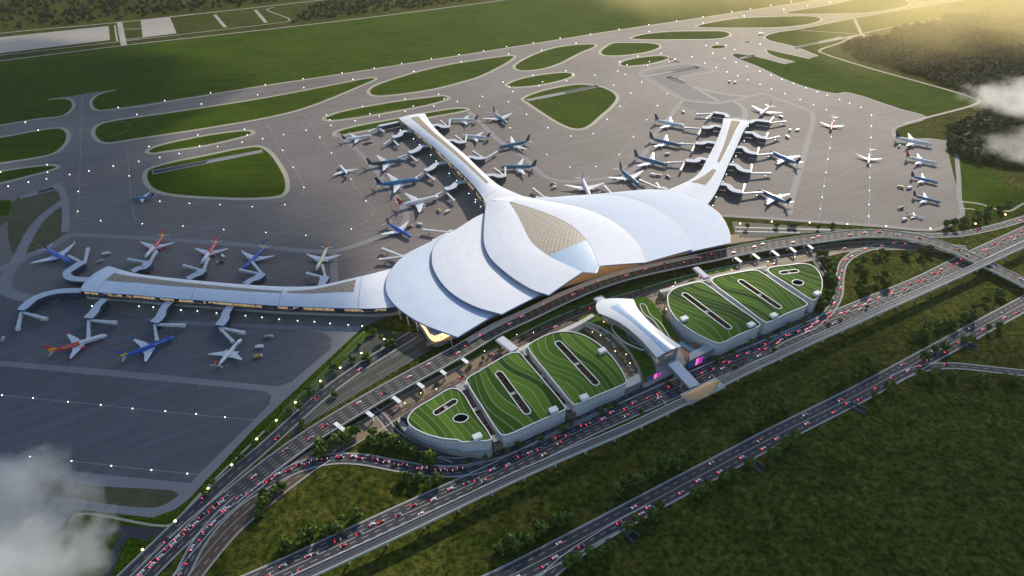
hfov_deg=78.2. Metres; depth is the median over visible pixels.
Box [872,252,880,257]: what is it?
tree
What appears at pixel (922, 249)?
tree
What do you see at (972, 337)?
tree
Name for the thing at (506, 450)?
tree
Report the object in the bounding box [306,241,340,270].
airliner
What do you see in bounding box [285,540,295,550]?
tree
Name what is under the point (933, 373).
tree
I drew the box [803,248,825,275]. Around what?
road
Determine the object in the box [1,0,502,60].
perimeter road
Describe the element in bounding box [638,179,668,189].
jet bridge
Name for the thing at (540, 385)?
parking block
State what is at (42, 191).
service ramp
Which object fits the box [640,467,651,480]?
tree
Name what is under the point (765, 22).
grass island
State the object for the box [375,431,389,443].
tree
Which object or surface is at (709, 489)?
tree
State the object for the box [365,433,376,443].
tree
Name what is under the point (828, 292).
tree
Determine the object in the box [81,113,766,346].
airport terminal
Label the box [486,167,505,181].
jet bridge
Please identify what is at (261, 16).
perimeter road
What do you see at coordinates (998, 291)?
tree
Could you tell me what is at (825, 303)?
tree
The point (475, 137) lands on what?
airliner
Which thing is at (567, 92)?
service ramp
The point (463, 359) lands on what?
road portal
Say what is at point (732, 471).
tree
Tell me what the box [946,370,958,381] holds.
tree
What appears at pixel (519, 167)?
airliner
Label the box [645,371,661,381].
led screen
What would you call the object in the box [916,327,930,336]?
tree
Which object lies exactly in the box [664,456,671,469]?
tree
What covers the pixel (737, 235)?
plaza
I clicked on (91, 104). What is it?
shoulder strip
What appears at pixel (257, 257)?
airliner
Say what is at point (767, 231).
path
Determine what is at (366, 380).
parking bay marking
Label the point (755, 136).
jet bridge
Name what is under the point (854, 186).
apron
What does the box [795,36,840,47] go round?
service ramp
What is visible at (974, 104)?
perimeter road
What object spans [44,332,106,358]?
airliner
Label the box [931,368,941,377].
tree
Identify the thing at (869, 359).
tree
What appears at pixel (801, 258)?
plaza
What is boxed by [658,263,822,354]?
parking block
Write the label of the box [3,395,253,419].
taxi line
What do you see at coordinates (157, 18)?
perimeter road
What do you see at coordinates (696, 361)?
led screen
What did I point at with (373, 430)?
tree
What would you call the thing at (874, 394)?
tree
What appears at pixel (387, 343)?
tree
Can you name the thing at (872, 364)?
tree
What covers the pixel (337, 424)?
road portal
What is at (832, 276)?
tree
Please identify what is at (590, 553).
tree
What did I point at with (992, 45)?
forest
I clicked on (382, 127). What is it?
jet bridge
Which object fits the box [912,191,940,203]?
airliner
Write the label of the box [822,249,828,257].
tree
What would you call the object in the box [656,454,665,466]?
tree
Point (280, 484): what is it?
tree
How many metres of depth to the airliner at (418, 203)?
1083.08 m
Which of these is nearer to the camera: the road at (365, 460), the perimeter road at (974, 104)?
the road at (365, 460)
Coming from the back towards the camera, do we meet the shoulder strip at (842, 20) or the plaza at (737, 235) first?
the shoulder strip at (842, 20)
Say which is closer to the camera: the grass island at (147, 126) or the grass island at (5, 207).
the grass island at (5, 207)
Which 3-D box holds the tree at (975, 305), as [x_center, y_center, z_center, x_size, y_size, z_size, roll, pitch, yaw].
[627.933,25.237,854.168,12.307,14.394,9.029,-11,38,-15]
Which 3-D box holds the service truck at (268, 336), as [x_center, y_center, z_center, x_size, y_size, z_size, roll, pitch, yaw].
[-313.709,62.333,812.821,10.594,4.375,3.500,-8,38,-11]
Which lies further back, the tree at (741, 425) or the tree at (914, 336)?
the tree at (914, 336)
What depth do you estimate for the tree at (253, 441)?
671.25 m
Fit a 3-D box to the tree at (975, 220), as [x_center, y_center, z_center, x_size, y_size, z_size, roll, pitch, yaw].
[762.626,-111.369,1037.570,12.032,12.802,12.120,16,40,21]
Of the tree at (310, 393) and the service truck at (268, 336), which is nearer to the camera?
the tree at (310, 393)
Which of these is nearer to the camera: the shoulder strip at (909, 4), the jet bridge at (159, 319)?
the jet bridge at (159, 319)
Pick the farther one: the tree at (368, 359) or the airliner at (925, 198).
the airliner at (925, 198)
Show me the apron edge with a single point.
(31, 525)
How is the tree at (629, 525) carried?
on the ground at (912, 476)
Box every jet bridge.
[15,288,84,330]
[62,247,89,285]
[84,298,117,338]
[127,250,157,274]
[151,301,185,341]
[182,257,209,280]
[215,306,245,343]
[238,261,266,284]
[305,264,329,285]
[368,121,400,133]
[379,247,404,262]
[383,130,413,146]
[398,144,430,162]
[415,161,447,181]
[422,228,453,240]
[432,119,450,131]
[435,180,466,202]
[447,134,467,146]
[467,150,497,163]
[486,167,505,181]
[532,188,547,197]
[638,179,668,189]
[666,157,706,171]
[680,141,715,152]
[684,125,721,135]
[696,111,729,119]
[719,183,762,197]
[727,163,771,177]
[735,146,773,158]
[743,131,780,143]
[748,116,786,126]
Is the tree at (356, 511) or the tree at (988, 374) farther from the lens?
the tree at (988, 374)
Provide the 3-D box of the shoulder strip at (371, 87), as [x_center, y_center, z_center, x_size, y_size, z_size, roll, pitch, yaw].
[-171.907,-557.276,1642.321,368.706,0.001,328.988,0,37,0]
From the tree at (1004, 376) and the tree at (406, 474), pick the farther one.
the tree at (1004, 376)
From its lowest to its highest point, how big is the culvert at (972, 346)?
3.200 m
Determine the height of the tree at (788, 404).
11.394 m
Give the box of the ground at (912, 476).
[0,0,1023,575]
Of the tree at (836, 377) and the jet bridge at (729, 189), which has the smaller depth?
the tree at (836, 377)
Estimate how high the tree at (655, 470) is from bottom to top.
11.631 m
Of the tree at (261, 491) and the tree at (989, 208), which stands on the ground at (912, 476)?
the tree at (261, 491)
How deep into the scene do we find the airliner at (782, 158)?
1222.02 m
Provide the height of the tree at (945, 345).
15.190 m
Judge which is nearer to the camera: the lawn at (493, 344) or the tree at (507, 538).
the tree at (507, 538)
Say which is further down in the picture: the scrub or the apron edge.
the apron edge
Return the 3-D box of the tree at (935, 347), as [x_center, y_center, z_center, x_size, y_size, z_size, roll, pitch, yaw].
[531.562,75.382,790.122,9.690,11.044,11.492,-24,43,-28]
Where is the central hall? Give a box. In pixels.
[579,297,714,395]
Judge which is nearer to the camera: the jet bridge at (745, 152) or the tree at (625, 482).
the tree at (625, 482)
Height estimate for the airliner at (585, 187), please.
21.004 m
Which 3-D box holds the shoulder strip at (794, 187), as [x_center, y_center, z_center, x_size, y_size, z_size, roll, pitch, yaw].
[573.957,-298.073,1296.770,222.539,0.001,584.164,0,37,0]
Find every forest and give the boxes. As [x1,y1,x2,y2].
[0,0,275,27]
[840,1,1023,100]
[945,91,1023,169]
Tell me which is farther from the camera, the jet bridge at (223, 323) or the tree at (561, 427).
the jet bridge at (223, 323)
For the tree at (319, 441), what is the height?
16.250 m
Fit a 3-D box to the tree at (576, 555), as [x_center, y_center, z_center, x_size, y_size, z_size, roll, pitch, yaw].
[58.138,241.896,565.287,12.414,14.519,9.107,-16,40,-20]
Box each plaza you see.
[322,417,385,454]
[394,347,506,407]
[427,234,739,344]
[582,327,641,383]
[651,296,688,343]
[693,249,839,280]
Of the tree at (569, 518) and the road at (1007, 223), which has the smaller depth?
the tree at (569, 518)
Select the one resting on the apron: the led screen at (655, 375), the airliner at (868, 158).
the airliner at (868, 158)
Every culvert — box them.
[619,523,640,542]
[745,456,764,471]
[848,401,866,413]
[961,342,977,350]
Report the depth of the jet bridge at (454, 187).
1116.33 m
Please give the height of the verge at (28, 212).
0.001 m
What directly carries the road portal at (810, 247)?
on the ground at (912, 476)
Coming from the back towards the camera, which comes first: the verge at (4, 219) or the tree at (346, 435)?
the verge at (4, 219)
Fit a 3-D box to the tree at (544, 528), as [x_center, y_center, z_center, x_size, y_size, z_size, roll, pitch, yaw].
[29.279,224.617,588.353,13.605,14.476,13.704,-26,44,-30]
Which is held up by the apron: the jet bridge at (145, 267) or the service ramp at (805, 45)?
the jet bridge at (145, 267)
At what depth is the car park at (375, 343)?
768.56 m
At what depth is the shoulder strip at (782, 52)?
1770.48 m
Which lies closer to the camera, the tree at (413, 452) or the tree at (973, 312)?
the tree at (413, 452)
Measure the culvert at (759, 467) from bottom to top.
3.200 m
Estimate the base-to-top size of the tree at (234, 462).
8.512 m
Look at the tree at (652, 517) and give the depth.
597.65 m
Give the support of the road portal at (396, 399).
on the ground at (912, 476)
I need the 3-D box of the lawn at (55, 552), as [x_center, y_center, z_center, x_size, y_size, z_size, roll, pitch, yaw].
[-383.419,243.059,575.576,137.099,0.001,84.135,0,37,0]
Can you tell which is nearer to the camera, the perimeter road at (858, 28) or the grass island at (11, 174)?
the grass island at (11, 174)
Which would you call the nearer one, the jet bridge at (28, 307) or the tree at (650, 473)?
the tree at (650, 473)
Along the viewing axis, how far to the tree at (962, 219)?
1033.12 m
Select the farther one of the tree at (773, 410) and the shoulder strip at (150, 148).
the shoulder strip at (150, 148)
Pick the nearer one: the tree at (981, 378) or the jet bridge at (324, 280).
the tree at (981, 378)
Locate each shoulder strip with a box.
[0,98,75,125]
[0,127,70,163]
[0,164,60,183]
[0,234,72,270]
[0,263,60,302]
[8,200,68,265]
[52,183,68,232]
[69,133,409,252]
[89,0,816,110]
[91,77,377,143]
[142,145,289,199]
[145,130,254,153]
[322,95,450,120]
[330,251,337,282]
[332,107,469,136]
[367,55,515,96]
[467,100,683,182]
[505,72,574,87]
[512,44,597,70]
[521,83,619,129]
[598,42,661,55]
[618,55,670,66]
[630,30,731,39]
[639,63,745,96]
[639,75,747,118]
[669,79,719,100]
[695,15,822,27]
[720,53,964,230]
[730,93,815,214]
[764,0,961,55]
[765,49,809,61]
[783,0,910,13]
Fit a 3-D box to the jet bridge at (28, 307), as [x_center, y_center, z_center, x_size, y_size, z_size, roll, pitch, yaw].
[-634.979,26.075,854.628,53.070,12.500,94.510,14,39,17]
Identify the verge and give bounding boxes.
[0,200,14,224]
[0,474,177,507]
[8,190,66,253]
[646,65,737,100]
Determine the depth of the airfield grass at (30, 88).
1756.12 m
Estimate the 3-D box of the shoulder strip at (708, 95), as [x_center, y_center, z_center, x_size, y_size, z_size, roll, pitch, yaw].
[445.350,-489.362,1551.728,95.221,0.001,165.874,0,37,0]
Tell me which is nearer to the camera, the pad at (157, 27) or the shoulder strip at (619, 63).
the shoulder strip at (619, 63)
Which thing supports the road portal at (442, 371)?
on the ground at (912, 476)
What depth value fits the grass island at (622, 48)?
1823.50 m
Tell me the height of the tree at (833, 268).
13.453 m
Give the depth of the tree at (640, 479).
625.06 m
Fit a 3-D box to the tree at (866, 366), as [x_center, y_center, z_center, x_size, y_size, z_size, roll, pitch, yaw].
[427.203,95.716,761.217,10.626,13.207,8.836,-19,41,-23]
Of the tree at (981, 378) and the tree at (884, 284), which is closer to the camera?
the tree at (981, 378)
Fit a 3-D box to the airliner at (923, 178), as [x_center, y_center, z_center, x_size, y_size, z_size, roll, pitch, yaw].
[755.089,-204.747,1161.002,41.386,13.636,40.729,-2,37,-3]
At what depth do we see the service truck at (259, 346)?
795.74 m
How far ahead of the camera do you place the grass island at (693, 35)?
1931.17 m
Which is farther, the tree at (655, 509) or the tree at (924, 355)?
the tree at (924, 355)
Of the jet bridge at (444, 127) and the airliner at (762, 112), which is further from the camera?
the airliner at (762, 112)
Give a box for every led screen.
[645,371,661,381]
[687,355,703,368]
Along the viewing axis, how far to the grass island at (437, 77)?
1621.79 m
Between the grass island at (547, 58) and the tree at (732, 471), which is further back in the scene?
the grass island at (547, 58)
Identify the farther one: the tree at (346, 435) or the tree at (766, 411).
the tree at (766, 411)
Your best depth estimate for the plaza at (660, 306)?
866.87 m
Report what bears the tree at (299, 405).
on the ground at (912, 476)
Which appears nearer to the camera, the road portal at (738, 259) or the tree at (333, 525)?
the tree at (333, 525)
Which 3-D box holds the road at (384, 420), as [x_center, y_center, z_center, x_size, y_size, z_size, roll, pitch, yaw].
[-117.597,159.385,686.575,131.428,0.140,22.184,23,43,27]
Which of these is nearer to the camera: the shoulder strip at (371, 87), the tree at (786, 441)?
the tree at (786, 441)
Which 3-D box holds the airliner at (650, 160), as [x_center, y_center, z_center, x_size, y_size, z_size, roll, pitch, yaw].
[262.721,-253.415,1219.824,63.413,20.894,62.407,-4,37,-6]
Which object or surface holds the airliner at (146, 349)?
on the apron field at (289, 356)
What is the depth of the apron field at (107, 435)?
700.27 m
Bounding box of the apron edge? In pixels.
[0,319,361,575]
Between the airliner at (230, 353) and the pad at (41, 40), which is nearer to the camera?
the airliner at (230, 353)
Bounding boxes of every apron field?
[0,293,331,385]
[0,366,270,482]
[683,100,742,116]
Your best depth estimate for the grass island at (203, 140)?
1303.56 m
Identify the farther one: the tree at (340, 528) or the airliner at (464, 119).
the airliner at (464, 119)
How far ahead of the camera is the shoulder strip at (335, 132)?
1402.48 m
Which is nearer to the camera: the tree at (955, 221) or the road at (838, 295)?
the road at (838, 295)
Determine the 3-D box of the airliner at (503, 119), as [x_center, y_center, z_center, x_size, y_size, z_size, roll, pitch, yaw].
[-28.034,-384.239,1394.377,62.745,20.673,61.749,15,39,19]
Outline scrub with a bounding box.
[292,0,461,22]
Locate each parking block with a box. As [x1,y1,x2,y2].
[397,314,626,458]
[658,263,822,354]
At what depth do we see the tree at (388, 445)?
666.92 m
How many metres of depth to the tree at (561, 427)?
686.05 m
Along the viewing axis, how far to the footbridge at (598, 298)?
860.44 m
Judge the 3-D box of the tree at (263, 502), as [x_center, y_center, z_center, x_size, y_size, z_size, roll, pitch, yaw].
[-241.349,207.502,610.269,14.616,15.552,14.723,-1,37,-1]
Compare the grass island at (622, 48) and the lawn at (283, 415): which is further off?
the grass island at (622, 48)
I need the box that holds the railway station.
[680,378,725,405]
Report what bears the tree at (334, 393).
on the ground at (912, 476)
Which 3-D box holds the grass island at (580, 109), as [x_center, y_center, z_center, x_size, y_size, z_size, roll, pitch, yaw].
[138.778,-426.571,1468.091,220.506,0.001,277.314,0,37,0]
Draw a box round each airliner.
[31,240,74,263]
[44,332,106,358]
[117,336,174,361]
[130,192,155,201]
[140,229,175,257]
[194,235,228,263]
[206,339,241,367]
[241,241,273,269]
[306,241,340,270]
[333,165,356,175]
[341,132,371,142]
[366,154,403,170]
[374,172,417,192]
[381,217,411,237]
[395,192,438,212]
[451,114,478,124]
[461,130,490,141]
[484,106,512,123]
[499,134,530,149]
[501,157,536,173]
[564,170,604,193]
[609,162,642,186]
[631,149,667,166]
[647,132,680,147]
[653,114,685,128]
[752,101,781,116]
[758,189,793,204]
[770,151,801,164]
[821,116,843,130]
[857,148,881,164]
[894,131,932,146]
[905,151,937,164]
[906,210,923,218]
[910,171,937,183]
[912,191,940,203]
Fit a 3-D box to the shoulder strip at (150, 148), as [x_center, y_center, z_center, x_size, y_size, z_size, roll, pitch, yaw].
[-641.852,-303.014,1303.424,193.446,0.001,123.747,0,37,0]
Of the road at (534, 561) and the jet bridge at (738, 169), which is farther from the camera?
the jet bridge at (738, 169)
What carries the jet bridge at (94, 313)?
on the apron
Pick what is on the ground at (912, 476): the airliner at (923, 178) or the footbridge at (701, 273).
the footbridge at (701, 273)
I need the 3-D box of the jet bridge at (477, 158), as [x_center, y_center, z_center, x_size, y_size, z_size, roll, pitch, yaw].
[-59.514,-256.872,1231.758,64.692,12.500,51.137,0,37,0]
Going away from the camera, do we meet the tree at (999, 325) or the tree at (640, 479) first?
the tree at (640, 479)
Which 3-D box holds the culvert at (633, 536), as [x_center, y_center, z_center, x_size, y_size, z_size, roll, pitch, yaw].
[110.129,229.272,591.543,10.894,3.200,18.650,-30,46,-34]
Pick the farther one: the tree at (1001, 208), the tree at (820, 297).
the tree at (1001, 208)
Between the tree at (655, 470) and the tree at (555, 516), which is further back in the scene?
the tree at (655, 470)
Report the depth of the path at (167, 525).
608.07 m
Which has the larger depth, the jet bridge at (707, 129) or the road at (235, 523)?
the jet bridge at (707, 129)
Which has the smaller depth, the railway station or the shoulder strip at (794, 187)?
the railway station
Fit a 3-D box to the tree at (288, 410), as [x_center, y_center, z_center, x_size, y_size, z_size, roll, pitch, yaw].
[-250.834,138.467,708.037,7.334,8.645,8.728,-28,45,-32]
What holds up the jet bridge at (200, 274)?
on the apron
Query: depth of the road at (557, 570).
569.95 m
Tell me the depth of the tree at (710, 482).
627.45 m
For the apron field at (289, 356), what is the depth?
800.42 m
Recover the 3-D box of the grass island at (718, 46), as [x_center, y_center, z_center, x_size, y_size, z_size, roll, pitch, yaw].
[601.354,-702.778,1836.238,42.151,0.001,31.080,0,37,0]
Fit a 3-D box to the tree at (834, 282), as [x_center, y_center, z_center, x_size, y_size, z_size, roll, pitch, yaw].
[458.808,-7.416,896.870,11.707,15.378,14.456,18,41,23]
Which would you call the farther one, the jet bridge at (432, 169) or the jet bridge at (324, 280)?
the jet bridge at (432, 169)
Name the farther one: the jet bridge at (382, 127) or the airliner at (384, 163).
the jet bridge at (382, 127)
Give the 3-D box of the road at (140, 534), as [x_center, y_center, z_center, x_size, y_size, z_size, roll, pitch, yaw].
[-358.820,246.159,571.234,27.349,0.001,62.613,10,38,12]
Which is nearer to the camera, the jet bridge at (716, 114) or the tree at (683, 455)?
the tree at (683, 455)
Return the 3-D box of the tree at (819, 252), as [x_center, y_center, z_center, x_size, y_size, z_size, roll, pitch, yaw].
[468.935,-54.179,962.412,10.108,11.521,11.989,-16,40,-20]
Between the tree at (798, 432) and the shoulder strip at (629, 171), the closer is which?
the tree at (798, 432)
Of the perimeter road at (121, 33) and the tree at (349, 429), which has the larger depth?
the perimeter road at (121, 33)
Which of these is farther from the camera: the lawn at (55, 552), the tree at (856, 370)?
the tree at (856, 370)
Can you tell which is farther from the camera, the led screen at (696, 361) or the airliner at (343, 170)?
the airliner at (343, 170)
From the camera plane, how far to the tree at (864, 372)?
752.55 m
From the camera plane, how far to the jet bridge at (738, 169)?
1173.06 m
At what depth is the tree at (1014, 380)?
743.24 m
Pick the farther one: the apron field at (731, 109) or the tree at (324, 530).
the apron field at (731, 109)
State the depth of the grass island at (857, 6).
2212.55 m
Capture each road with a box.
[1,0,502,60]
[4,7,290,54]
[5,0,319,32]
[60,526,164,575]
[101,529,152,575]
[114,25,117,40]
[117,22,126,45]
[117,332,416,575]
[130,492,234,575]
[173,241,948,575]
[173,453,489,575]
[214,14,226,26]
[242,226,1023,575]
[254,10,266,22]
[369,407,454,461]
[429,311,818,466]
[482,295,1023,575]
[540,505,646,575]
[763,241,967,350]
[794,34,867,46]
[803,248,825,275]
[818,12,980,123]
[853,19,864,37]
[890,362,1023,381]
[903,215,1023,236]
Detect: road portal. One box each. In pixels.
[333,422,344,431]
[363,410,373,421]
[390,395,401,407]
[414,382,424,392]
[439,369,446,379]
[458,357,468,367]
[732,256,741,266]
[750,253,759,262]
[769,249,779,259]
[786,247,796,256]
[803,244,813,252]
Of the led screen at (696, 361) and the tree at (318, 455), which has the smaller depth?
the tree at (318, 455)
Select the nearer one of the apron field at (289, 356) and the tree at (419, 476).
the tree at (419, 476)
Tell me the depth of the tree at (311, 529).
582.70 m
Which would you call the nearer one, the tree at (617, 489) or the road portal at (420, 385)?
the tree at (617, 489)
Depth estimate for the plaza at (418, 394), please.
753.33 m
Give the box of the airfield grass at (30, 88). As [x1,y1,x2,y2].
[0,0,1023,521]
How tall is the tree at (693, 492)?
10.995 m
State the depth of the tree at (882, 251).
957.88 m
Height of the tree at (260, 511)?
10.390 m
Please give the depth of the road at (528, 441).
723.92 m
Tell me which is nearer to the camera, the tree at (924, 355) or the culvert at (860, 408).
the culvert at (860, 408)
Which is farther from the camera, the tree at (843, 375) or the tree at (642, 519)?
the tree at (843, 375)
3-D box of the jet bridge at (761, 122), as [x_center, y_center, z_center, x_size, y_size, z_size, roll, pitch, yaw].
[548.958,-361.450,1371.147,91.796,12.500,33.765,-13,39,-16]
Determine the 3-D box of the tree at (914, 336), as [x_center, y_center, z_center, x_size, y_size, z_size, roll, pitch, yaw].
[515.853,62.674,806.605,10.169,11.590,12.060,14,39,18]
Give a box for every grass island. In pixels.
[0,129,65,162]
[0,166,55,181]
[0,201,10,215]
[95,78,373,141]
[147,147,284,197]
[149,131,250,152]
[325,96,446,119]
[337,109,465,134]
[370,56,512,95]
[508,73,571,86]
[516,44,594,69]
[524,85,615,128]
[601,43,658,54]
[621,56,667,65]
[633,31,728,38]
[697,16,819,27]
[712,45,724,47]
[787,0,908,13]
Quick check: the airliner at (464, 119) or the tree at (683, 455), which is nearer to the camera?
the tree at (683, 455)
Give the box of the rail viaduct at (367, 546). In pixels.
[291,241,1023,575]
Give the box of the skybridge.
[667,361,699,389]
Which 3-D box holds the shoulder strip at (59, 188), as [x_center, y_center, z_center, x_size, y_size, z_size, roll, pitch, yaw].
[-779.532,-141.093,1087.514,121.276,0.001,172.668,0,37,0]
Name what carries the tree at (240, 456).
on the ground at (912, 476)
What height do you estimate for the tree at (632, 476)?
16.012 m
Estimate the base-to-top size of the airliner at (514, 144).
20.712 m
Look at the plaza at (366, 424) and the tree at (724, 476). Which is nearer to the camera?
the tree at (724, 476)
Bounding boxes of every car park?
[276,331,434,435]
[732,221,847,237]
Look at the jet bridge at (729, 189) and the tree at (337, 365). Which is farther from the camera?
the jet bridge at (729, 189)
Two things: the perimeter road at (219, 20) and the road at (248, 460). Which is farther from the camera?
the perimeter road at (219, 20)
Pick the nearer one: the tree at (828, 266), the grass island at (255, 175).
the tree at (828, 266)
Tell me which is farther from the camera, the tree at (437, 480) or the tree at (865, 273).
the tree at (865, 273)
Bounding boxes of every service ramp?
[20,186,54,198]
[152,150,262,174]
[526,85,598,100]
[644,66,698,76]
[667,76,701,89]
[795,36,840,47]
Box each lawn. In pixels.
[11,513,176,575]
[204,466,458,575]
[264,332,368,432]
[424,265,732,379]
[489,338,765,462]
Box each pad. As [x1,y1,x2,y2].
[0,26,109,52]
[141,17,175,36]
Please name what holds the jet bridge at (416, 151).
on the apron
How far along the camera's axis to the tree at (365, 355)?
775.83 m
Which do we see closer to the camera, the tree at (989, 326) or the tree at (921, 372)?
the tree at (921, 372)
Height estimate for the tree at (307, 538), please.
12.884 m
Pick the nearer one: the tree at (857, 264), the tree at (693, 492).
the tree at (693, 492)
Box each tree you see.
[201,486,211,495]
[209,477,215,484]
[231,459,236,465]
[237,453,244,458]
[249,438,258,444]
[253,507,264,517]
[254,494,269,508]
[257,488,270,498]
[270,485,278,494]
[275,480,286,490]
[279,535,290,550]
[285,407,292,413]
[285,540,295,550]
[295,527,305,540]
[296,401,303,409]
[297,532,310,542]
[298,419,304,427]
[307,389,314,396]
[307,523,317,534]
[312,437,325,452]
[313,445,321,458]
[317,444,327,455]
[319,523,330,535]
[327,439,337,448]
[329,432,339,445]
[329,519,340,531]
[331,390,337,396]
[331,521,345,532]
[333,362,341,370]
[338,514,347,520]
[341,429,352,443]
[344,426,351,432]
[348,355,356,362]
[350,424,361,434]
[351,506,363,518]
[361,352,369,360]
[365,356,371,361]
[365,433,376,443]
[367,427,377,434]
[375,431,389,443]
[378,334,385,340]
[383,339,392,347]
[385,434,398,448]
[388,432,399,443]
[389,337,396,344]
[391,331,397,338]
[400,437,409,448]
[401,471,411,481]
[408,443,417,450]
[408,448,418,455]
[410,475,417,482]
[414,471,424,481]
[419,451,433,465]
[423,448,436,465]
[425,476,432,485]
[432,471,443,482]
[433,476,440,483]
[492,540,506,555]
[500,531,516,546]
[504,446,510,453]
[511,540,520,551]
[513,532,525,545]
[515,440,522,447]
[523,529,536,543]
[532,520,542,536]
[537,521,547,533]
[538,434,544,440]
[548,518,556,527]
[550,511,558,522]
[556,510,567,525]
[558,424,566,431]
[562,554,574,568]
[565,512,573,523]
[571,549,581,562]
[584,545,596,559]
[593,547,605,557]
[598,545,607,554]
[604,538,617,549]
[611,480,623,496]
[619,475,630,486]
[623,520,634,534]
[628,472,639,484]
[630,512,640,522]
[633,473,647,484]
[637,514,645,524]
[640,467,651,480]
[647,512,658,522]
[648,466,658,474]
[648,505,661,516]
[649,468,655,477]
[655,500,665,509]
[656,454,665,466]
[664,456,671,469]
[670,455,677,465]
[675,457,683,469]
[678,448,687,461]
[689,487,699,496]
[697,485,707,493]
[703,484,711,493]
[704,479,714,489]
[714,356,720,361]
[718,470,731,481]
[728,466,739,476]
[736,420,748,431]
[745,420,754,432]
[746,456,755,468]
[762,407,771,417]
[767,404,776,415]
[767,448,777,457]
[773,445,781,455]
[777,442,786,449]
[780,436,791,445]
[783,400,791,409]
[786,321,792,327]
[788,433,798,445]
[790,430,800,436]
[816,249,823,255]
[818,294,825,303]
[820,300,829,308]
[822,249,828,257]
[824,270,832,277]
[824,289,832,296]
[825,262,832,270]
[827,378,839,388]
[828,265,837,272]
[828,274,837,281]
[829,374,840,381]
[830,278,838,286]
[837,370,849,380]
[851,366,860,376]
[854,262,860,267]
[855,279,862,286]
[859,285,868,292]
[860,256,867,263]
[860,369,867,375]
[861,362,870,369]
[862,270,869,275]
[863,357,876,367]
[868,360,876,369]
[870,391,877,397]
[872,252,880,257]
[873,273,881,282]
[879,248,885,255]
[880,269,889,276]
[881,280,889,287]
[883,278,890,285]
[883,381,894,391]
[910,332,918,341]
[914,369,925,380]
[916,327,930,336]
[917,245,927,254]
[919,350,931,360]
[922,321,930,329]
[927,369,938,380]
[931,344,939,351]
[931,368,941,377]
[933,320,942,330]
[939,341,951,349]
[942,220,949,226]
[943,319,949,326]
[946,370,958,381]
[948,318,959,327]
[951,218,958,226]
[959,216,966,223]
[959,312,972,320]
[960,335,969,342]
[967,334,976,341]
[968,309,976,319]
[971,217,978,222]
[971,302,979,309]
[973,210,982,216]
[976,373,986,383]
[980,294,990,302]
[983,210,990,216]
[984,205,993,211]
[985,372,991,378]
[986,324,992,329]
[994,287,1005,296]
[995,320,1003,329]
[996,204,1005,211]
[997,371,1011,380]
[1009,374,1019,383]
[1017,377,1023,383]
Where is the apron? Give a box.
[0,0,959,521]
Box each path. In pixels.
[68,331,364,526]
[736,227,832,229]
[736,231,799,232]
[960,201,1023,211]
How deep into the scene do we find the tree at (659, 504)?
604.49 m
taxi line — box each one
[0,453,198,474]
[3,78,393,170]
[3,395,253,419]
[4,0,840,136]
[23,52,721,182]
[77,95,373,234]
[83,122,303,206]
[494,97,664,167]
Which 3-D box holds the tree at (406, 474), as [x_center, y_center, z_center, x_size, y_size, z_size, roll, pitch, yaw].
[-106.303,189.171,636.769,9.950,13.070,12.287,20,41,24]
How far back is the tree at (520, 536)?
578.84 m
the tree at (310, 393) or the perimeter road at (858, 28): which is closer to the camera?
the tree at (310, 393)
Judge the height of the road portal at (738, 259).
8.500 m
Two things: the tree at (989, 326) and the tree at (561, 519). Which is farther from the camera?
the tree at (989, 326)
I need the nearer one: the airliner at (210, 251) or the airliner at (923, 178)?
the airliner at (210, 251)
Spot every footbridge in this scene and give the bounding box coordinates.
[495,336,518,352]
[593,295,604,302]
[692,267,709,278]
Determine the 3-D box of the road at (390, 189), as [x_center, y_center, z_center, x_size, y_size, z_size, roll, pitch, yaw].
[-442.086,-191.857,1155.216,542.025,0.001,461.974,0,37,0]
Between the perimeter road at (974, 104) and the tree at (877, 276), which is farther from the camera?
the perimeter road at (974, 104)
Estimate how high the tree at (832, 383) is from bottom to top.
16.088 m
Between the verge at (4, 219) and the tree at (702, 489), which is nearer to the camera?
the tree at (702, 489)
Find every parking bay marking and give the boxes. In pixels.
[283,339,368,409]
[292,342,422,422]
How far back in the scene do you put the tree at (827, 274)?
910.16 m
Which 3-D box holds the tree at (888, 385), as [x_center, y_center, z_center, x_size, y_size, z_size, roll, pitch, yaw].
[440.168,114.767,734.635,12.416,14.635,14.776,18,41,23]
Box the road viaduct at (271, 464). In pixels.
[223,229,1023,502]
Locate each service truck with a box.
[253,353,262,358]
[255,344,263,348]
[264,334,272,338]
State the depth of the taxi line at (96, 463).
655.89 m
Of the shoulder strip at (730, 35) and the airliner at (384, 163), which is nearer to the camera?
the airliner at (384, 163)
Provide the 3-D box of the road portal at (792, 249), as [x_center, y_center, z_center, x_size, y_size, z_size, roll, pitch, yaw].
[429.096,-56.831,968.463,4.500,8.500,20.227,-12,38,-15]
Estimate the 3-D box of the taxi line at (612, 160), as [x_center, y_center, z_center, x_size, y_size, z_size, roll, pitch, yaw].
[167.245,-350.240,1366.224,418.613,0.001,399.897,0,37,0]
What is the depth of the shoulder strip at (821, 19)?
2052.39 m
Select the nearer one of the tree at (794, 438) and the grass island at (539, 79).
the tree at (794, 438)
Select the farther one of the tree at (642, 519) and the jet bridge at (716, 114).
the jet bridge at (716, 114)

